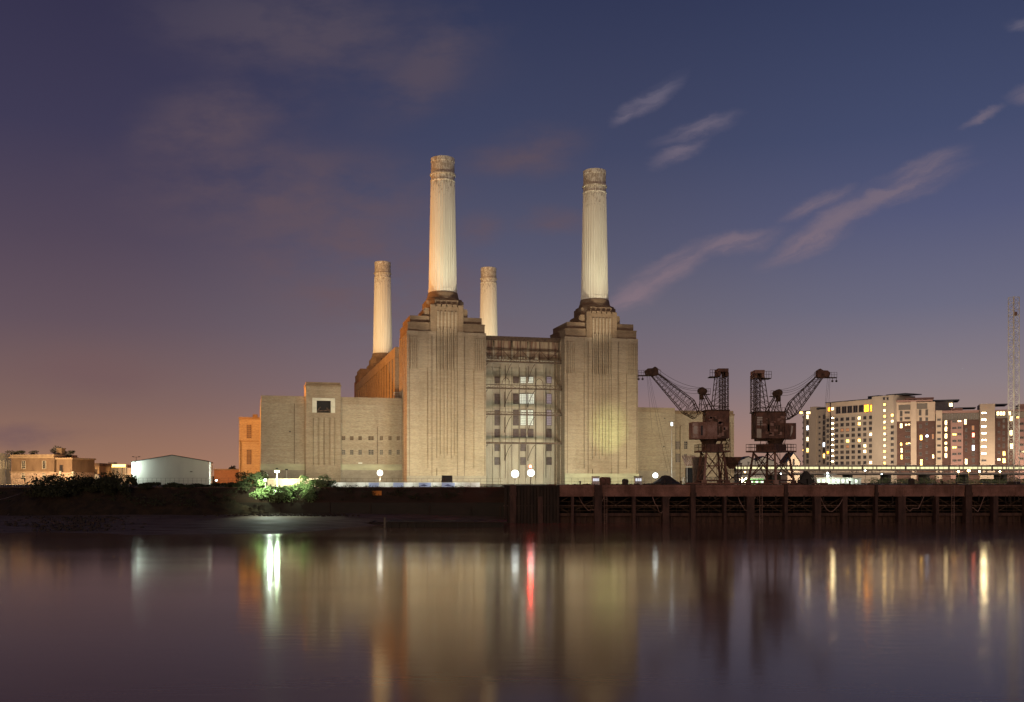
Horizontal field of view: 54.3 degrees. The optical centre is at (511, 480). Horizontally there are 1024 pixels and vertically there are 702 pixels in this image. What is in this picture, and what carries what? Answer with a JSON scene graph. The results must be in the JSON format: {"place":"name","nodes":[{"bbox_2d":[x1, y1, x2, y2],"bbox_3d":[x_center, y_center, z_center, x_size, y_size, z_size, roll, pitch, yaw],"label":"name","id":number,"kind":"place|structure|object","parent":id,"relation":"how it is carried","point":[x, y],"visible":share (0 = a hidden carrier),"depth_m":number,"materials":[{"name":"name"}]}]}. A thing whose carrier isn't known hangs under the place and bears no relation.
{"place":"outdoors","nodes":[
{"label":"outdoors","id":0,"kind":"place"},
{"bbox_2d":[9,448,95,483],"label":"derelict house","id":1,"kind":"structure","parent":0,"point":[23,466],"depth_m":320.59,"materials":[{"name":"brick"}]},
{"bbox_2d":[0,453,11,483],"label":"stone wing","id":2,"kind":"structure","parent":1,"relation":"attached to","point":[2,468],"depth_m":329.17,"materials":[{"name":"beige stone"}]},
{"bbox_2d":[5,451,6,484],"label":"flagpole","id":3,"kind":"object","parent":2,"relation":"attached to","point":[5,468],"visible":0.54,"depth_m":279.94,"materials":[{"name":"metal"}]},
{"bbox_2d":[6,450,25,454],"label":"roof weed","id":4,"kind":"object","parent":1,"relation":"on","point":[14,452],"visible":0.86,"depth_m":325.25,"materials":[{"name":"green plant"}]},
{"bbox_2d":[22,461,25,468],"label":"window","id":5,"kind":"structure","parent":1,"relation":"in","point":[23,462],"depth_m":321.08,"materials":[{"name":"glass"}]},
{"bbox_2d":[18,450,38,454],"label":"roof weed","id":6,"kind":"object","parent":1,"relation":"on","point":[35,451],"visible":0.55,"depth_m":325.21,"materials":[{"name":"green plant"}]},
{"bbox_2d":[42,461,45,468],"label":"window","id":7,"kind":"structure","parent":1,"relation":"in","point":[43,462],"depth_m":319.75,"materials":[{"name":"glass"}]},
{"bbox_2d":[50,445,60,453],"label":"roof weed","id":8,"kind":"object","parent":1,"relation":"on","point":[52,450],"visible":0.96,"depth_m":325.83,"materials":[{"name":"green plant"}]},
{"bbox_2d":[65,450,74,456],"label":"roof weed","id":9,"kind":"object","parent":1,"relation":"on","point":[72,452],"visible":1,"depth_m":325.14,"materials":[{"name":"green plant"}]},
{"bbox_2d":[0,513,503,534],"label":"mud foreshore","id":10,"kind":"structure","parent":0,"point":[195,524],"depth_m":219.10,"materials":[{"name":"grey soil"}]},
{"bbox_2d":[0,488,270,515],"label":"earth bank","id":11,"kind":"structure","parent":10,"relation":"on","point":[21,504],"depth_m":247.51,"materials":[{"name":"black soil"}]},
{"bbox_2d":[21,472,94,497],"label":"bush","id":12,"kind":"object","parent":11,"relation":"on","point":[61,484],"visible":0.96,"depth_m":246.55,"materials":[{"name":"green plant"}]},
{"bbox_2d":[78,476,110,491],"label":"bush","id":13,"kind":"object","parent":11,"relation":"on","point":[91,483],"visible":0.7,"depth_m":248.39,"materials":[{"name":"green plant"}]},
{"bbox_2d":[97,470,136,496],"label":"bush","id":14,"kind":"object","parent":11,"relation":"on","point":[115,482],"visible":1,"depth_m":247.90,"materials":[{"name":"green plant"}]},
{"bbox_2d":[3,513,359,530],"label":"stones","id":15,"kind":"object","parent":10,"relation":"on","point":[73,526],"visible":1,"depth_m":219.26,"materials":[{"name":"grey stone"}]},
{"bbox_2d":[368,520,386,523],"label":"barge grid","id":16,"kind":"object","parent":10,"relation":"on","point":[370,522],"visible":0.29,"depth_m":226.00,"materials":[{"name":"black"}]},
{"bbox_2d":[264,479,312,485],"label":"wall","id":17,"kind":"structure","parent":0,"point":[280,482],"depth_m":266.00,"materials":[{"name":"stone"}]},
{"bbox_2d":[0,522,1023,701],"bbox_3d":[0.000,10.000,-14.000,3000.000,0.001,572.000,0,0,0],"label":"river water","id":18,"kind":"structure","parent":0,"point":[747,612],"depth_m":74.81,"materials":[{"name":"grey liquid"}]},
{"bbox_2d":[384,517,506,527],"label":"sheet pile wall","id":19,"kind":"structure","parent":18,"relation":"in","point":[445,523],"depth_m":215.35,"materials":[{"name":"black metal"}]},
{"bbox_2d":[0,487,1021,516],"bbox_3d":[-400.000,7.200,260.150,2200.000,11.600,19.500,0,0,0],"label":"river wall","id":20,"kind":"structure","parent":18,"relation":"in","point":[480,501],"depth_m":251.00,"materials":[{"name":"brick"}]},
{"bbox_2d":[126,476,137,486],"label":"bush","id":21,"kind":"object","parent":20,"relation":"on","point":[136,483],"visible":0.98,"depth_m":251.60,"materials":[{"name":"green plant"}]},
{"bbox_2d":[137,482,160,488],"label":"bush","id":22,"kind":"object","parent":20,"relation":"on","point":[148,485],"visible":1,"depth_m":249.43,"materials":[{"name":"green plant"}]},
{"bbox_2d":[162,482,183,487],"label":"bush","id":23,"kind":"object","parent":20,"relation":"on","point":[173,484],"visible":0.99,"depth_m":250.93,"materials":[{"name":"green plant"}]},
{"bbox_2d":[183,483,223,487],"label":"bush","id":24,"kind":"object","parent":20,"relation":"on","point":[194,485],"visible":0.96,"depth_m":251.40,"materials":[{"name":"green plant"}]},
{"bbox_2d":[211,482,239,486],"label":"bush","id":25,"kind":"object","parent":20,"relation":"on","point":[229,484],"visible":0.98,"depth_m":250.60,"materials":[{"name":"green plant"}]},
{"bbox_2d":[0,484,465,506],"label":"wall creeper","id":26,"kind":"object","parent":20,"relation":"attached to","point":[295,494],"depth_m":249.94,"materials":[{"name":"green plant"}]},
{"bbox_2d":[256,479,270,495],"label":"bush","id":27,"kind":"object","parent":20,"relation":"on","point":[259,488],"visible":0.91,"depth_m":249.59,"materials":[{"name":"green plant"}]},
{"bbox_2d":[249,484,297,502],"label":"bush","id":28,"kind":"object","parent":20,"relation":"attached to","point":[282,492],"visible":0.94,"depth_m":248.23,"materials":[{"name":"green plant"}]},
{"bbox_2d":[288,483,318,502],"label":"bush","id":29,"kind":"object","parent":20,"relation":"on","point":[308,490],"visible":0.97,"depth_m":248.83,"materials":[{"name":"green plant"}]},
{"bbox_2d":[296,474,330,488],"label":"bush","id":30,"kind":"object","parent":20,"relation":"on","point":[319,482],"visible":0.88,"depth_m":251.12,"materials":[{"name":"green plant"}]},
{"bbox_2d":[322,480,337,486],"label":"bush","id":31,"kind":"object","parent":20,"relation":"on","point":[331,482],"visible":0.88,"depth_m":252.25,"materials":[{"name":"green plant"}]},
{"bbox_2d":[372,491,381,495],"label":"sign board","id":32,"kind":"object","parent":20,"relation":"attached to","point":[378,492],"visible":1,"depth_m":250.75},
{"bbox_2d":[503,485,1023,522],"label":"jetty","id":33,"kind":"object","parent":18,"relation":"in","point":[535,503],"visible":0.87,"depth_m":239.22,"materials":[{"name":"metal"}]},
{"bbox_2d":[511,470,518,477],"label":"floodlight","id":34,"kind":"object","parent":33,"relation":"on","point":[514,473],"visible":0.82,"depth_m":262.96,"materials":[{"name":"metal"}]},
{"bbox_2d":[527,469,534,476],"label":"floodlight","id":35,"kind":"object","parent":33,"relation":"on","point":[532,472],"visible":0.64,"depth_m":262.96,"materials":[{"name":"metal"}]},
{"bbox_2d":[592,476,599,484],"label":"site cabin","id":36,"kind":"object","parent":33,"relation":"on","point":[595,479],"visible":0.94,"depth_m":262.00,"materials":[{"name":"grey metal"}]},
{"bbox_2d":[599,477,610,484],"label":"skip","id":37,"kind":"object","parent":33,"relation":"on","point":[604,480],"visible":0.84,"depth_m":248.20,"materials":[{"name":"metal"}]},
{"bbox_2d":[622,479,627,484],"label":"machine box","id":38,"kind":"object","parent":33,"relation":"on","point":[624,481],"visible":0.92,"depth_m":246.91,"materials":[{"name":"metal"}]},
{"bbox_2d":[634,476,641,484],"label":"site cabin","id":39,"kind":"object","parent":33,"relation":"on","point":[637,479],"visible":0.94,"depth_m":262.00,"materials":[{"name":"grey metal"}]},
{"bbox_2d":[284,481,995,486],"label":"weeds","id":40,"kind":"object","parent":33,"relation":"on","point":[577,483],"visible":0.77,"depth_m":251.28,"materials":[{"name":"green plant"}]},
{"bbox_2d":[649,475,679,484],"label":"spoil heap","id":41,"kind":"object","parent":33,"relation":"on","point":[668,480],"visible":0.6,"depth_m":260.48,"materials":[{"name":"soil"}]},
{"bbox_2d":[638,367,730,484],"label":"dockside crane","id":42,"kind":"object","parent":33,"relation":"on","point":[711,430],"visible":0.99,"depth_m":256.23,"materials":[{"name":"paint"}]},
{"bbox_2d":[721,457,741,482],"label":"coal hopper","id":43,"kind":"object","parent":33,"relation":"on","point":[732,463],"visible":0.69,"depth_m":262.62,"materials":[{"name":"metal"}]},
{"bbox_2d":[686,483,829,484],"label":"crane rail","id":44,"kind":"object","parent":33,"relation":"on","point":[749,483],"visible":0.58,"depth_m":254.13,"materials":[{"name":"metal"}]},
{"bbox_2d":[546,484,1022,484],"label":"debris","id":45,"kind":"object","parent":33,"relation":"on","point":[797,484],"visible":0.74,"depth_m":248.10,"materials":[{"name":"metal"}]},
{"bbox_2d":[746,368,836,484],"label":"dockside crane","id":46,"kind":"object","parent":33,"relation":"on","point":[774,429],"visible":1,"depth_m":256.34,"materials":[{"name":"paint"}]},
{"bbox_2d":[797,471,814,484],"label":"grab bucket","id":47,"kind":"object","parent":33,"relation":"on","point":[805,479],"visible":0.95,"depth_m":247.01,"materials":[{"name":"metal"}]},
{"bbox_2d":[908,478,914,484],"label":"machine box","id":48,"kind":"object","parent":33,"relation":"on","point":[911,481],"visible":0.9,"depth_m":257.23,"materials":[{"name":"metal"}]},
{"bbox_2d":[0,482,1023,486],"bbox_3d":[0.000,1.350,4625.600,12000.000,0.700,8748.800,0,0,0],"label":"site ground","id":49,"kind":"structure","parent":0,"point":[21,485],"depth_m":289.27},
{"bbox_2d":[94,463,111,476],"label":"flat roof building","id":50,"kind":"structure","parent":49,"relation":"on","point":[102,467],"depth_m":332.56,"materials":[{"name":"concrete"}]},
{"bbox_2d":[108,462,131,481],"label":"lit canopy building","id":51,"kind":"structure","parent":49,"relation":"on","point":[122,469],"depth_m":345.00,"materials":[{"name":"brown"}]},
{"bbox_2d":[131,455,212,484],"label":"white shed","id":52,"kind":"structure","parent":49,"relation":"on","point":[169,468],"depth_m":289.85,"materials":[{"name":"metal"}]},
{"bbox_2d":[147,478,219,484],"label":"railing","id":53,"kind":"object","parent":49,"relation":"on","point":[183,480],"visible":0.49,"depth_m":266.98,"materials":[{"name":"metal"}]},
{"bbox_2d":[213,469,238,482],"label":"brick outhouse","id":54,"kind":"structure","parent":49,"relation":"on","point":[226,475],"depth_m":380.00,"materials":[{"name":"orange brick"}]},
{"bbox_2d":[235,470,268,489],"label":"bush","id":55,"kind":"object","parent":49,"relation":"on","point":[250,481],"visible":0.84,"depth_m":250.56,"materials":[{"name":"green plant"}]},
{"bbox_2d":[331,482,479,486],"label":"site hoarding","id":56,"kind":"object","parent":49,"relation":"on","point":[416,484],"visible":0.95,"depth_m":253.00,"materials":[{"name":"white paint"}]},
{"bbox_2d":[333,478,502,486],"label":"railing","id":57,"kind":"object","parent":49,"relation":"on","point":[486,481],"visible":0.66,"depth_m":254.48,"materials":[{"name":"metal"}]},
{"bbox_2d":[441,475,451,482],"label":"dark cabin","id":58,"kind":"object","parent":49,"relation":"on","point":[446,477],"visible":0.36,"depth_m":262.00,"materials":[{"name":"metal"}]},
{"bbox_2d":[239,155,734,483],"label":"power station","id":59,"kind":"object","parent":49,"relation":"on","point":[447,386],"visible":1,"depth_m":317.14,"materials":[{"name":"brown brick"}]},
{"bbox_2d":[495,394,499,403],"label":"window","id":60,"kind":"structure","parent":59,"relation":"in","point":[497,396],"depth_m":322.02,"materials":[{"name":"glass"}]},
{"bbox_2d":[495,410,499,425],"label":"window","id":61,"kind":"structure","parent":59,"relation":"in","point":[497,417],"depth_m":322.02,"materials":[{"name":"glass"}]},
{"bbox_2d":[495,429,499,437],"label":"window","id":62,"kind":"structure","parent":59,"relation":"in","point":[497,431],"depth_m":322.02,"materials":[{"name":"glass"}]},
{"bbox_2d":[495,444,499,450],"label":"window","id":63,"kind":"structure","parent":59,"relation":"in","point":[497,446],"depth_m":322.02,"materials":[{"name":"glass"}]},
{"bbox_2d":[495,457,499,464],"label":"window","id":64,"kind":"structure","parent":59,"relation":"in","point":[497,459],"depth_m":322.02,"materials":[{"name":"glass"}]},
{"bbox_2d":[513,394,518,403],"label":"window","id":65,"kind":"structure","parent":59,"relation":"in","point":[515,396],"depth_m":323.52,"materials":[{"name":"glass"}]},
{"bbox_2d":[513,410,518,425],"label":"window","id":66,"kind":"structure","parent":59,"relation":"in","point":[515,417],"depth_m":323.52,"materials":[{"name":"glass"}]},
{"bbox_2d":[513,429,518,437],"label":"window","id":67,"kind":"structure","parent":59,"relation":"in","point":[515,431],"depth_m":323.52,"materials":[{"name":"glass"}]},
{"bbox_2d":[520,377,525,383],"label":"window","id":68,"kind":"structure","parent":59,"relation":"in","point":[522,379],"depth_m":324.07,"materials":[{"name":"glass"}]},
{"bbox_2d":[520,410,525,425],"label":"window","id":69,"kind":"structure","parent":59,"relation":"in","point":[522,418],"depth_m":324.07,"materials":[{"name":"glass"}]},
{"bbox_2d":[520,429,525,437],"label":"window","id":70,"kind":"structure","parent":59,"relation":"in","point":[522,431],"depth_m":324.07,"materials":[{"name":"glass"}]},
{"bbox_2d":[520,444,525,450],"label":"window","id":71,"kind":"structure","parent":59,"relation":"in","point":[522,446],"depth_m":324.07,"materials":[{"name":"glass"}]},
{"bbox_2d":[520,457,525,464],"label":"window","id":72,"kind":"structure","parent":59,"relation":"in","point":[522,459],"depth_m":324.11,"materials":[{"name":"glass"}]},
{"bbox_2d":[520,394,526,403],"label":"window","id":73,"kind":"structure","parent":59,"relation":"in","point":[523,397],"depth_m":324.15,"materials":[{"name":"glass"}]},
{"bbox_2d":[527,394,533,403],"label":"window","id":74,"kind":"structure","parent":59,"relation":"in","point":[528,395],"depth_m":324.71,"materials":[{"name":"glass"}]},
{"bbox_2d":[528,410,533,425],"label":"window","id":75,"kind":"structure","parent":59,"relation":"in","point":[530,418],"depth_m":324.78,"materials":[{"name":"glass"}]},
{"bbox_2d":[528,429,533,437],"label":"window","id":76,"kind":"structure","parent":59,"relation":"in","point":[531,431],"depth_m":324.71,"materials":[{"name":"glass"}]},
{"bbox_2d":[546,377,551,383],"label":"window","id":77,"kind":"structure","parent":59,"relation":"in","point":[548,379],"depth_m":326.29,"materials":[{"name":"glass"}]},
{"bbox_2d":[546,394,551,403],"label":"window","id":78,"kind":"structure","parent":59,"relation":"in","point":[548,396],"depth_m":326.29,"materials":[{"name":"glass"}]},
{"bbox_2d":[546,410,551,425],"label":"window","id":79,"kind":"structure","parent":59,"relation":"in","point":[548,418],"depth_m":326.29,"materials":[{"name":"glass"}]},
{"bbox_2d":[546,429,551,437],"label":"window","id":80,"kind":"structure","parent":59,"relation":"in","point":[548,431],"depth_m":326.29,"materials":[{"name":"glass"}]},
{"bbox_2d":[546,444,551,450],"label":"window","id":81,"kind":"structure","parent":59,"relation":"in","point":[548,446],"depth_m":326.29,"materials":[{"name":"glass"}]},
{"bbox_2d":[546,457,551,464],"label":"window","id":82,"kind":"structure","parent":59,"relation":"in","point":[548,459],"depth_m":326.33,"materials":[{"name":"glass"}]},
{"bbox_2d":[671,422,672,476],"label":"lamp post","id":83,"kind":"object","parent":49,"relation":"on","point":[671,448],"visible":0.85,"depth_m":272.96,"materials":[{"name":"metal"}]},
{"bbox_2d":[681,455,695,484],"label":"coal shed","id":84,"kind":"structure","parent":49,"relation":"on","point":[688,475],"depth_m":274.77,"materials":[{"name":"metal"}]},
{"bbox_2d":[691,457,704,482],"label":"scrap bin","id":85,"kind":"object","parent":49,"relation":"on","point":[695,461],"visible":0.43,"depth_m":272.19,"materials":[{"name":"metal"}]},
{"bbox_2d":[682,477,746,484],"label":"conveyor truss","id":86,"kind":"object","parent":49,"relation":"on","point":[715,477],"visible":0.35,"depth_m":279.14,"materials":[{"name":"metal"}]},
{"bbox_2d":[744,478,763,482],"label":"yard shed","id":87,"kind":"structure","parent":49,"relation":"on","point":[754,479],"depth_m":300.00,"materials":[{"name":"metal"}]},
{"bbox_2d":[800,407,825,476],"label":"flats","id":88,"kind":"structure","parent":49,"relation":"on","point":[814,424],"depth_m":581.33,"materials":[{"name":"concrete"}]},
{"bbox_2d":[811,477,850,483],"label":"yard shed","id":89,"kind":"structure","parent":49,"relation":"on","point":[836,480],"depth_m":330.00,"materials":[{"name":"metal"}]},
{"bbox_2d":[755,479,942,484],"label":"railing","id":90,"kind":"object","parent":49,"relation":"on","point":[906,481],"visible":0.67,"depth_m":264.48,"materials":[{"name":"metal"}]},
{"bbox_2d":[847,478,860,483],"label":"yard shed","id":91,"kind":"structure","parent":49,"relation":"on","point":[855,480],"depth_m":320.00,"materials":[{"name":"metal"}]},
{"bbox_2d":[825,393,921,482],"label":"flats","id":92,"kind":"structure","parent":49,"relation":"on","point":[861,432],"depth_m":536.97,"materials":[{"name":"concrete"}]},
{"bbox_2d":[836,407,840,413],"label":"window","id":93,"kind":"structure","parent":92,"relation":"in","point":[838,409],"depth_m":551.94,"materials":[{"name":"black glass"}]},
{"bbox_2d":[842,406,846,413],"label":"window","id":94,"kind":"structure","parent":92,"relation":"in","point":[844,408],"depth_m":548.31,"materials":[{"name":"black glass"}]},
{"bbox_2d":[847,406,851,412],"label":"window","id":95,"kind":"structure","parent":92,"relation":"in","point":[849,408],"depth_m":545.24,"materials":[{"name":"black glass"}]},
{"bbox_2d":[853,405,857,412],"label":"window","id":96,"kind":"structure","parent":92,"relation":"in","point":[855,408],"depth_m":541.66,"materials":[{"name":"black glass"}]},
{"bbox_2d":[864,404,868,411],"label":"window","id":97,"kind":"structure","parent":92,"relation":"in","point":[866,407],"depth_m":535.35,"materials":[{"name":"yellow glass"}]},
{"bbox_2d":[734,470,1023,482],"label":"railway viaduct","id":98,"kind":"object","parent":49,"relation":"on","point":[965,474],"visible":0.69,"depth_m":465.00,"materials":[{"name":"metal"}]},
{"bbox_2d":[736,465,1023,471],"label":"train","id":99,"kind":"object","parent":98,"relation":"on","point":[900,468],"visible":0.86,"depth_m":469.00,"materials":[{"name":"beige metal"}]},
{"bbox_2d":[896,397,958,481],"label":"flats","id":100,"kind":"structure","parent":49,"relation":"on","point":[916,418],"depth_m":517.14,"materials":[{"name":"beige concrete"}]},
{"bbox_2d":[865,476,1023,482],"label":"scrub bank","id":101,"kind":"structure","parent":49,"relation":"on","point":[920,480],"depth_m":428.81,"materials":[{"name":"green plant"}]},
{"bbox_2d":[935,407,978,482],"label":"flats","id":102,"kind":"structure","parent":49,"relation":"on","point":[956,436],"depth_m":509.97,"materials":[{"name":"red brick"}]},
{"bbox_2d":[977,404,1023,481],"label":"flats","id":103,"kind":"structure","parent":49,"relation":"on","point":[993,436],"depth_m":503.16,"materials":[{"name":"beige concrete"}]},
{"bbox_2d":[1007,296,1020,483],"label":"lattice mast","id":104,"kind":"object","parent":49,"relation":"on","point":[1014,399],"visible":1,"depth_m":274.04,"materials":[{"name":"metal"}]},
{"bbox_2d":[0,0,1023,475],"label":"sky","id":105,"kind":"structure","parent":0,"point":[200,200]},
{"bbox_2d":[736,456,755,482],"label":"gabled house","id":106,"kind":"structure","parent":0,"point":[745,460],"depth_m":600.00,"materials":[{"name":"beige brick"}]},
{"bbox_2d":[754,456,773,479],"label":"gabled house","id":107,"kind":"structure","parent":0,"point":[770,461],"depth_m":600.00,"materials":[{"name":"grey brick"}]},
{"bbox_2d":[779,452,800,482],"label":"gabled house","id":108,"kind":"structure","parent":0,"point":[795,459],"depth_m":520.00,"materials":[{"name":"beige brick"}]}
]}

